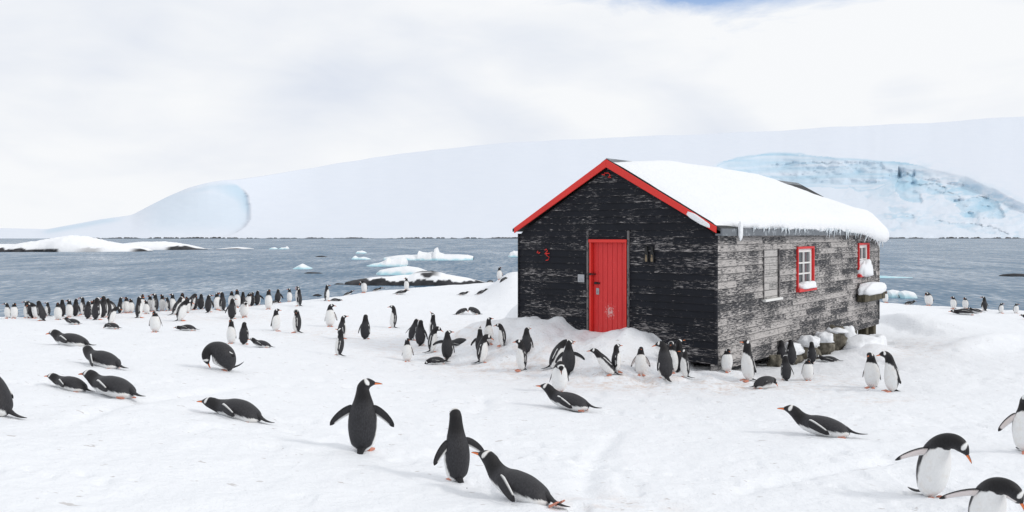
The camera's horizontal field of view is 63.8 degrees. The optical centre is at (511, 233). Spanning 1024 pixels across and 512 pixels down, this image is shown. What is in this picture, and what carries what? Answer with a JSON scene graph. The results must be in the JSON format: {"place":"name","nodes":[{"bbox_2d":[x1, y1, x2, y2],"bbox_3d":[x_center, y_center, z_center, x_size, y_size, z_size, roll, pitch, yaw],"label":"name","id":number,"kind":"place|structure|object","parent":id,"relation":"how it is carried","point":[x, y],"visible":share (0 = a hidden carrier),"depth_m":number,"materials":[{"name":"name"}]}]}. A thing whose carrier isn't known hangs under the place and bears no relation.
{"place":"outdoors","nodes":[
{"label":"outdoors","id":0,"kind":"place"},
{"bbox_2d":[0,272,1023,511],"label":"snow ground","id":1,"kind":"structure","parent":0,"point":[705,438],"depth_m":9.39,"materials":[{"name":"snow"}]},
{"bbox_2d":[4,303,10,318],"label":"penguin","id":2,"kind":"object","parent":1,"relation":"on","point":[7,310],"visible":0.98,"depth_m":26.32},
{"bbox_2d":[0,377,26,417],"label":"penguin","id":3,"kind":"object","parent":1,"relation":"on","point":[6,401],"visible":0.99,"depth_m":7.00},
{"bbox_2d":[10,303,17,318],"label":"penguin","id":4,"kind":"object","parent":1,"relation":"on","point":[14,311],"visible":1,"depth_m":25.96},
{"bbox_2d":[26,301,33,317],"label":"penguin","id":5,"kind":"object","parent":1,"relation":"on","point":[29,311],"visible":0.79,"depth_m":26.44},
{"bbox_2d":[27,302,37,318],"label":"penguin","id":6,"kind":"object","parent":1,"relation":"on","point":[33,307],"visible":0.78,"depth_m":26.32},
{"bbox_2d":[36,300,46,320],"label":"penguin","id":7,"kind":"object","parent":1,"relation":"on","point":[41,312],"visible":0.96,"depth_m":25.02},
{"bbox_2d":[54,302,61,319],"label":"penguin","id":8,"kind":"object","parent":1,"relation":"on","point":[57,312],"visible":0.98,"depth_m":25.68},
{"bbox_2d":[60,299,65,316],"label":"penguin","id":9,"kind":"object","parent":1,"relation":"on","point":[62,306],"visible":0.73,"depth_m":27.27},
{"bbox_2d":[44,373,91,391],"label":"penguin","id":10,"kind":"object","parent":1,"relation":"on","point":[72,383],"visible":0.98,"depth_m":8.64,"materials":[{"name":"black"}]},
{"bbox_2d":[46,329,92,346],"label":"penguin","id":11,"kind":"object","parent":1,"relation":"on","point":[67,339],"visible":0.91,"depth_m":13.12,"materials":[{"name":"black"}]},
{"bbox_2d":[66,299,73,317],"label":"penguin","id":12,"kind":"object","parent":1,"relation":"on","point":[69,310],"visible":0.97,"depth_m":27.00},
{"bbox_2d":[63,317,81,324],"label":"penguin","id":13,"kind":"object","parent":1,"relation":"on","point":[72,321],"visible":1,"depth_m":23.29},
{"bbox_2d":[73,298,80,315],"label":"penguin","id":14,"kind":"object","parent":1,"relation":"on","point":[76,308],"visible":0.86,"depth_m":27.57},
{"bbox_2d":[79,297,85,314],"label":"penguin","id":15,"kind":"object","parent":1,"relation":"on","point":[82,304],"visible":0.81,"depth_m":28.25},
{"bbox_2d":[84,301,91,318],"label":"penguin","id":16,"kind":"object","parent":1,"relation":"on","point":[87,311],"visible":0.97,"depth_m":26.05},
{"bbox_2d":[91,297,102,319],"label":"penguin","id":17,"kind":"object","parent":1,"relation":"on","point":[96,310],"visible":1,"depth_m":25.33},
{"bbox_2d":[100,296,107,317],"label":"penguin","id":18,"kind":"object","parent":1,"relation":"on","point":[104,306],"visible":0.81,"depth_m":26.79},
{"bbox_2d":[82,345,126,368],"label":"penguin","id":19,"kind":"object","parent":1,"relation":"on","point":[104,359],"visible":0.97,"depth_m":10.43,"materials":[{"name":"black"}]},
{"bbox_2d":[78,369,142,398],"bbox_3d":[-4.197,1.591,8.621,0.916,0.254,0.391,4,-7,18],"label":"penguin","id":20,"kind":"object","parent":1,"relation":"on","point":[116,387],"visible":1,"depth_m":8.51,"materials":[{"name":"black"}]},
{"bbox_2d":[103,323,120,328],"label":"penguin","id":21,"kind":"object","parent":1,"relation":"on","point":[112,325],"visible":1,"depth_m":20.73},
{"bbox_2d":[106,306,121,323],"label":"penguin","id":22,"kind":"object","parent":1,"relation":"on","point":[111,316],"visible":0.87,"depth_m":24.02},
{"bbox_2d":[123,297,129,312],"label":"penguin","id":23,"kind":"object","parent":1,"relation":"on","point":[126,304],"visible":0.99,"depth_m":29.12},
{"bbox_2d":[135,296,144,317],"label":"penguin","id":24,"kind":"object","parent":1,"relation":"on","point":[138,309],"visible":0.94,"depth_m":26.64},
{"bbox_2d":[151,293,158,311],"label":"penguin","id":25,"kind":"object","parent":1,"relation":"on","point":[155,304],"visible":1,"depth_m":29.46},
{"bbox_2d":[149,311,161,331],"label":"penguin","id":26,"kind":"object","parent":1,"relation":"on","point":[155,322],"visible":0.99,"depth_m":19.57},
{"bbox_2d":[159,294,164,310],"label":"penguin","id":27,"kind":"object","parent":1,"relation":"on","point":[162,304],"visible":0.91,"depth_m":30.00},
{"bbox_2d":[170,296,182,314],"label":"penguin","id":28,"kind":"object","parent":1,"relation":"on","point":[176,305],"visible":0.86,"depth_m":28.23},
{"bbox_2d":[175,299,193,320],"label":"penguin","id":29,"kind":"object","parent":1,"relation":"on","point":[181,311],"visible":0.98,"depth_m":25.31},
{"bbox_2d":[174,324,198,330],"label":"penguin","id":30,"kind":"object","parent":1,"relation":"on","point":[186,327],"visible":0.99,"depth_m":20.65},
{"bbox_2d":[197,294,204,309],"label":"penguin","id":31,"kind":"object","parent":1,"relation":"on","point":[201,303],"visible":0.98,"depth_m":30.43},
{"bbox_2d":[204,294,213,312],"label":"penguin","id":32,"kind":"object","parent":1,"relation":"on","point":[209,303],"visible":1,"depth_m":29.07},
{"bbox_2d":[213,292,219,309],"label":"penguin","id":33,"kind":"object","parent":1,"relation":"on","point":[216,301],"visible":0.82,"depth_m":30.20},
{"bbox_2d":[218,292,225,310],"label":"penguin","id":34,"kind":"object","parent":1,"relation":"on","point":[222,303],"visible":0.98,"depth_m":29.64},
{"bbox_2d":[202,341,242,370],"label":"penguin","id":35,"kind":"object","parent":1,"relation":"on","point":[223,354],"visible":1,"depth_m":11.34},
{"bbox_2d":[226,319,235,343],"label":"penguin","id":36,"kind":"object","parent":1,"relation":"on","point":[231,335],"visible":1,"depth_m":16.63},
{"bbox_2d":[225,298,236,318],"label":"penguin","id":37,"kind":"object","parent":1,"relation":"on","point":[232,309],"visible":0.95,"depth_m":26.90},
{"bbox_2d":[196,397,273,422],"bbox_3d":[-2.761,1.757,8.200,0.895,0.211,0.416,9,-4,14],"label":"penguin","id":38,"kind":"object","parent":1,"relation":"on","point":[242,410],"visible":0.98,"depth_m":8.11,"materials":[{"name":"black"}]},
{"bbox_2d":[234,289,240,307],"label":"penguin","id":39,"kind":"object","parent":1,"relation":"on","point":[238,300],"visible":0.84,"depth_m":31.04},
{"bbox_2d":[239,322,248,344],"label":"penguin","id":40,"kind":"object","parent":1,"relation":"on","point":[243,335],"visible":1,"depth_m":16.25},
{"bbox_2d":[239,300,248,317],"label":"penguin","id":41,"kind":"object","parent":1,"relation":"on","point":[244,309],"visible":1,"depth_m":27.30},
{"bbox_2d":[255,290,263,305],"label":"penguin","id":42,"kind":"object","parent":1,"relation":"on","point":[258,296],"visible":0.98,"depth_m":32.37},
{"bbox_2d":[248,338,272,347],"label":"penguin","id":43,"kind":"object","parent":1,"relation":"on","point":[261,343],"visible":0.96,"depth_m":15.87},
{"bbox_2d":[265,289,272,309],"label":"penguin","id":44,"kind":"object","parent":1,"relation":"on","point":[268,301],"visible":1,"depth_m":30.57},
{"bbox_2d":[271,309,281,330],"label":"penguin","id":45,"kind":"object","parent":1,"relation":"on","point":[275,322],"visible":0.99,"depth_m":21.31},
{"bbox_2d":[291,309,302,332],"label":"penguin","id":46,"kind":"object","parent":1,"relation":"on","point":[296,323],"visible":1,"depth_m":20.69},
{"bbox_2d":[296,288,301,305],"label":"penguin","id":47,"kind":"object","parent":1,"relation":"on","point":[299,299],"visible":1,"depth_m":31.92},
{"bbox_2d":[324,285,330,300],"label":"penguin","id":48,"kind":"object","parent":1,"relation":"on","point":[326,295],"visible":1,"depth_m":34.10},
{"bbox_2d":[325,304,336,326],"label":"penguin","id":49,"kind":"object","parent":1,"relation":"on","point":[330,316],"visible":1,"depth_m":23.47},
{"bbox_2d":[335,328,343,355],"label":"penguin","id":50,"kind":"object","parent":1,"relation":"on","point":[339,344],"visible":1,"depth_m":15.79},
{"bbox_2d":[338,315,347,338],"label":"penguin","id":51,"kind":"object","parent":1,"relation":"on","point":[342,325],"visible":0.77,"depth_m":19.57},
{"bbox_2d":[330,378,393,454],"bbox_3d":[-1.303,1.587,7.148,0.449,0.643,0.343,0,0,39],"label":"penguin","id":52,"kind":"object","parent":1,"relation":"on","point":[363,411],"visible":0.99,"depth_m":7.11,"materials":[{"name":"black"}]},
{"bbox_2d":[358,314,369,338],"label":"penguin","id":53,"kind":"object","parent":1,"relation":"on","point":[364,328],"visible":0.99,"depth_m":19.93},
{"bbox_2d":[388,305,396,327],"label":"penguin","id":54,"kind":"object","parent":1,"relation":"on","point":[393,318],"visible":1,"depth_m":23.58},
{"bbox_2d":[402,338,413,361],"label":"penguin","id":55,"kind":"object","parent":1,"relation":"on","point":[407,351],"visible":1,"depth_m":16.27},
{"bbox_2d":[406,319,418,340],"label":"penguin","id":56,"kind":"object","parent":1,"relation":"on","point":[412,328],"visible":0.79,"depth_m":20.13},
{"bbox_2d":[413,320,427,345],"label":"penguin","id":57,"kind":"object","parent":1,"relation":"on","point":[420,335],"visible":1,"depth_m":19.05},
{"bbox_2d":[422,326,442,352],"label":"penguin","id":58,"kind":"object","parent":1,"relation":"on","point":[432,338],"visible":0.98,"depth_m":16.93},
{"bbox_2d":[429,313,437,337],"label":"penguin","id":59,"kind":"object","parent":1,"relation":"on","point":[432,324],"visible":0.73,"depth_m":21.21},
{"bbox_2d":[425,357,449,364],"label":"penguin","id":60,"kind":"object","parent":1,"relation":"on","point":[436,360],"visible":0.94,"depth_m":15.95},
{"bbox_2d":[433,330,454,360],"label":"penguin","id":61,"kind":"object","parent":1,"relation":"on","point":[447,347],"visible":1,"depth_m":16.26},
{"bbox_2d":[433,408,483,482],"bbox_3d":[-0.406,1.643,6.349,0.273,0.565,0.350,0,0,23],"label":"penguin","id":62,"kind":"object","parent":1,"relation":"on","point":[455,445],"visible":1,"depth_m":6.31,"materials":[{"name":"black"}]},
{"bbox_2d":[452,338,465,345],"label":"penguin","id":63,"kind":"object","parent":1,"relation":"on","point":[457,341],"visible":0.49,"depth_m":16.95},
{"bbox_2d":[471,326,488,350],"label":"penguin","id":64,"kind":"object","parent":1,"relation":"on","point":[477,339],"visible":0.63,"depth_m":16.19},
{"bbox_2d":[474,334,493,362],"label":"penguin","id":65,"kind":"object","parent":1,"relation":"on","point":[482,349],"visible":1,"depth_m":15.72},
{"bbox_2d":[484,317,493,344],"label":"penguin","id":66,"kind":"object","parent":1,"relation":"on","point":[488,329],"visible":0.77,"depth_m":16.41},
{"bbox_2d":[494,323,505,346],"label":"penguin","id":67,"kind":"object","parent":1,"relation":"on","point":[502,336],"visible":1,"depth_m":16.18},
{"bbox_2d":[512,339,526,371],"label":"penguin","id":68,"kind":"object","parent":1,"relation":"on","point":[521,357],"visible":1,"depth_m":15.01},
{"bbox_2d":[471,450,569,507],"bbox_3d":[0.036,1.759,5.855,0.844,0.303,0.403,6,-7,29],"label":"penguin","id":69,"kind":"object","parent":1,"relation":"on","point":[512,485],"visible":0.98,"depth_m":5.76,"materials":[{"name":"black"}]},
{"bbox_2d":[522,327,533,352],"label":"penguin","id":70,"kind":"object","parent":1,"relation":"on","point":[527,340],"visible":0.88,"depth_m":15.76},
{"bbox_2d":[541,339,573,368],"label":"penguin","id":71,"kind":"object","parent":1,"relation":"on","point":[558,349],"visible":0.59,"depth_m":14.91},
{"bbox_2d":[549,361,568,391],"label":"penguin","id":72,"kind":"object","parent":1,"relation":"on","point":[559,377],"visible":0.92,"depth_m":12.83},
{"bbox_2d":[536,383,599,411],"bbox_3d":[0.789,2.241,11.242,0.906,0.348,0.406,0,0,42],"label":"penguin","id":73,"kind":"object","parent":1,"relation":"on","point":[571,401],"visible":1,"depth_m":11.11,"materials":[{"name":"black"}]},
{"bbox_2d":[555,340,584,375],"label":"penguin","id":74,"kind":"object","parent":1,"relation":"on","point":[568,355],"visible":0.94,"depth_m":14.51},
{"bbox_2d":[588,348,620,375],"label":"penguin","id":75,"kind":"object","parent":1,"relation":"on","point":[605,363],"visible":1,"depth_m":14.25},
{"bbox_2d":[611,344,622,372],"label":"penguin","id":76,"kind":"object","parent":1,"relation":"on","point":[616,360],"visible":0.95,"depth_m":14.36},
{"bbox_2d":[631,347,649,375],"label":"penguin","id":77,"kind":"object","parent":1,"relation":"on","point":[640,360],"visible":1,"depth_m":14.49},
{"bbox_2d":[652,341,673,381],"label":"penguin","id":78,"kind":"object","parent":1,"relation":"on","point":[665,368],"visible":1,"depth_m":14.12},
{"bbox_2d":[668,341,678,373],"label":"penguin","id":79,"kind":"object","parent":1,"relation":"on","point":[672,349],"visible":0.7,"depth_m":14.78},
{"bbox_2d":[675,339,683,372],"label":"penguin","id":80,"kind":"object","parent":1,"relation":"on","point":[678,347],"visible":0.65,"depth_m":14.92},
{"bbox_2d":[677,349,692,377],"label":"penguin","id":81,"kind":"object","parent":1,"relation":"on","point":[685,366],"visible":1,"depth_m":14.38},
{"bbox_2d":[512,158,888,371],"bbox_3d":[5.290,0.815,20.494,5.118,4.803,10.613,0,0,39],"label":"wooden hut","id":82,"kind":"object","parent":1,"relation":"on","point":[708,264],"visible":0.98,"depth_m":16.80,"materials":[{"name":"black wood"}]},
{"bbox_2d":[589,239,626,331],"bbox_3d":[1.958,1.278,16.591,0.900,2.305,0.176,0,0,39],"label":"door","id":83,"kind":"structure","parent":82,"relation":"in","point":[607,257],"depth_m":16.63,"materials":[{"name":"red paint"}]},
{"bbox_2d":[796,246,816,292],"bbox_3d":[6.625,0.803,18.565,0.268,1.005,1.115,0,0,39],"label":"window","id":84,"kind":"structure","parent":82,"relation":"in","point":[805,257],"depth_m":18.58,"materials":[{"name":"red paint"}]},
{"bbox_2d":[857,243,873,276],"bbox_3d":[9.400,0.713,21.918,0.308,0.907,1.060,0,0,39],"label":"window","id":85,"kind":"structure","parent":82,"relation":"in","point":[865,268],"depth_m":21.80,"materials":[{"name":"red paint"}]},
{"bbox_2d":[721,349,732,372],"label":"penguin","id":86,"kind":"object","parent":1,"relation":"on","point":[726,361],"visible":1,"depth_m":15.02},
{"bbox_2d":[740,340,756,381],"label":"penguin","id":87,"kind":"object","parent":1,"relation":"on","point":[748,368],"visible":1,"depth_m":14.44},
{"bbox_2d":[749,376,777,388],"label":"penguin","id":88,"kind":"object","parent":1,"relation":"on","point":[763,382],"visible":0.99,"depth_m":13.72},
{"bbox_2d":[767,354,781,366],"bbox_3d":[5.446,2.666,17.018,0.296,0.330,0.391,0,0,32],"label":"foundation stone","id":89,"kind":"object","parent":1,"relation":"on","point":[774,360],"visible":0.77,"depth_m":16.89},
{"bbox_2d":[777,339,786,361],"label":"penguin","id":90,"kind":"object","parent":1,"relation":"on","point":[781,350],"visible":0.69,"depth_m":17.24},
{"bbox_2d":[780,355,793,380],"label":"penguin","id":91,"kind":"object","parent":1,"relation":"on","point":[785,369],"visible":1,"depth_m":14.71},
{"bbox_2d":[786,339,796,364],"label":"penguin","id":92,"kind":"object","parent":1,"relation":"on","point":[791,353],"visible":0.85,"depth_m":17.31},
{"bbox_2d":[784,342,804,364],"bbox_3d":[5.973,2.602,17.590,0.562,0.537,0.453,0,0,-43],"label":"foundation stone","id":93,"kind":"object","parent":1,"relation":"on","point":[799,348],"visible":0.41,"depth_m":17.48,"materials":[{"name":"white"}]},
{"bbox_2d":[801,359,813,380],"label":"penguin","id":94,"kind":"object","parent":1,"relation":"on","point":[807,371],"visible":0.99,"depth_m":14.69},
{"bbox_2d":[797,335,821,359],"bbox_3d":[6.602,2.574,18.267,0.487,0.622,0.570,0,0,39],"label":"foundation stone","id":95,"kind":"object","parent":1,"relation":"on","point":[804,341],"visible":0.64,"depth_m":18.11,"materials":[{"name":"white"}]},
{"bbox_2d":[807,341,816,363],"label":"penguin","id":96,"kind":"object","parent":1,"relation":"on","point":[811,354],"visible":0.96,"depth_m":17.50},
{"bbox_2d":[777,405,865,438],"bbox_3d":[3.533,2.153,9.377,0.444,0.334,0.890,0,0,-38],"label":"penguin","id":97,"kind":"object","parent":1,"relation":"on","point":[820,425],"visible":0.98,"depth_m":9.26,"materials":[{"name":"black"}]},
{"bbox_2d":[814,331,834,354],"bbox_3d":[7.175,2.588,18.939,0.478,0.648,0.508,0,0,24],"label":"foundation stone","id":98,"kind":"object","parent":1,"relation":"on","point":[826,346],"visible":0.74,"depth_m":18.78,"materials":[{"name":"white"}]},
{"bbox_2d":[817,355,843,361],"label":"penguin","id":99,"kind":"object","parent":1,"relation":"on","point":[827,358],"visible":0.87,"depth_m":17.84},
{"bbox_2d":[825,324,847,350],"bbox_3d":[7.723,2.563,19.611,0.588,0.765,0.517,0,0,-43],"label":"foundation stone","id":100,"kind":"object","parent":1,"relation":"on","point":[840,338],"visible":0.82,"depth_m":19.43,"materials":[{"name":"white"}]},
{"bbox_2d":[843,325,856,337],"bbox_3d":[8.366,2.661,20.535,0.402,0.720,0.568,0,0,39],"label":"foundation stone","id":101,"kind":"object","parent":1,"relation":"on","point":[851,331],"visible":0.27,"depth_m":20.38,"materials":[{"name":"white"}]},
{"bbox_2d":[842,334,884,349],"bbox_3d":[8.501,2.653,19.899,0.839,0.369,1.722,0,0,39],"label":"snow heap","id":102,"kind":"object","parent":1,"relation":"on","point":[859,340],"visible":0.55,"depth_m":19.52,"materials":[{"name":"white"}]},
{"bbox_2d":[862,352,880,388],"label":"penguin","id":103,"kind":"object","parent":1,"relation":"on","point":[871,374],"visible":1,"depth_m":13.74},
{"bbox_2d":[876,351,900,392],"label":"penguin","id":104,"kind":"object","parent":1,"relation":"on","point":[892,379],"visible":1,"depth_m":13.38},
{"bbox_2d":[924,292,933,305],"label":"penguin","id":105,"kind":"object","parent":1,"relation":"on","point":[928,298],"visible":0.98,"depth_m":34.58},
{"bbox_2d":[895,433,971,497],"bbox_3d":[3.268,1.815,6.471,0.546,0.552,0.381,0,0,14],"label":"penguin","id":106,"kind":"object","parent":1,"relation":"on","point":[933,468],"visible":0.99,"depth_m":6.35,"materials":[{"name":"black"}]},
{"bbox_2d":[948,308,976,314],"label":"penguin","id":107,"kind":"object","parent":1,"relation":"on","point":[963,311],"visible":0.99,"depth_m":30.15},
{"bbox_2d":[939,477,1023,511],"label":"penguin","id":108,"kind":"object","parent":1,"relation":"on","point":[992,494],"visible":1,"depth_m":5.14,"materials":[{"name":"black"}]},
{"bbox_2d":[981,296,988,310],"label":"penguin","id":109,"kind":"object","parent":1,"relation":"on","point":[984,304],"visible":1,"depth_m":32.51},
{"bbox_2d":[998,395,1023,454],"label":"penguin","id":110,"kind":"object","parent":1,"relation":"on","point":[1016,419],"visible":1,"depth_m":8.30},
{"bbox_2d":[0,116,1023,237],"bbox_3d":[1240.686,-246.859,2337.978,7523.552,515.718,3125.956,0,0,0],"label":"hills","id":111,"kind":"structure","parent":0,"point":[963,178],"depth_m":1520.12,"materials":[{"name":"snow"}]},
{"bbox_2d":[0,238,1023,316],"bbox_3d":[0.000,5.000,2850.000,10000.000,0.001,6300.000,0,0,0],"label":"sea","id":112,"kind":"structure","parent":0,"point":[942,272],"depth_m":116.45,"materials":[{"name":"liquid"}]},
{"bbox_2d":[0,235,152,251],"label":"snowy islet","id":113,"kind":"object","parent":112,"relation":"on","point":[72,243],"visible":0.94,"depth_m":221.16,"materials":[{"name":"snow"}]},
{"bbox_2d":[123,241,204,249],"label":"snowy islet","id":114,"kind":"object","parent":112,"relation":"on","point":[160,245],"visible":0.69,"depth_m":247.57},
{"bbox_2d":[367,257,407,266],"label":"ice floe","id":115,"kind":"object","parent":112,"relation":"on","point":[395,262],"visible":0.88,"depth_m":124.03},
{"bbox_2d":[376,266,426,274],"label":"ice floe","id":116,"kind":"object","parent":112,"relation":"on","point":[405,270],"visible":0.69,"depth_m":98.83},
{"bbox_2d":[344,271,486,285],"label":"rock islet","id":117,"kind":"object","parent":112,"relation":"in","point":[427,278],"visible":0.79,"depth_m":78.97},
{"bbox_2d":[383,247,473,259],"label":"ice floe","id":118,"kind":"object","parent":112,"relation":"on","point":[436,254],"visible":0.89,"depth_m":152.20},
{"bbox_2d":[47,237,1018,238],"bbox_3d":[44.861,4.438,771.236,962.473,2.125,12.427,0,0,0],"label":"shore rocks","id":119,"kind":"object","parent":112,"relation":"in","point":[476,238],"visible":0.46,"depth_m":769.01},
{"bbox_2d":[887,290,899,297],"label":"ice floe","id":120,"kind":"object","parent":112,"relation":"on","point":[892,293],"visible":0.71,"depth_m":63.95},
{"bbox_2d":[898,290,916,297],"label":"ice floe","id":121,"kind":"object","parent":112,"relation":"on","point":[905,294],"visible":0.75,"depth_m":63.24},
{"bbox_2d":[0,0,1023,228],"label":"sky","id":122,"kind":"structure","parent":0,"point":[109,108],"materials":[{"name":"white"}]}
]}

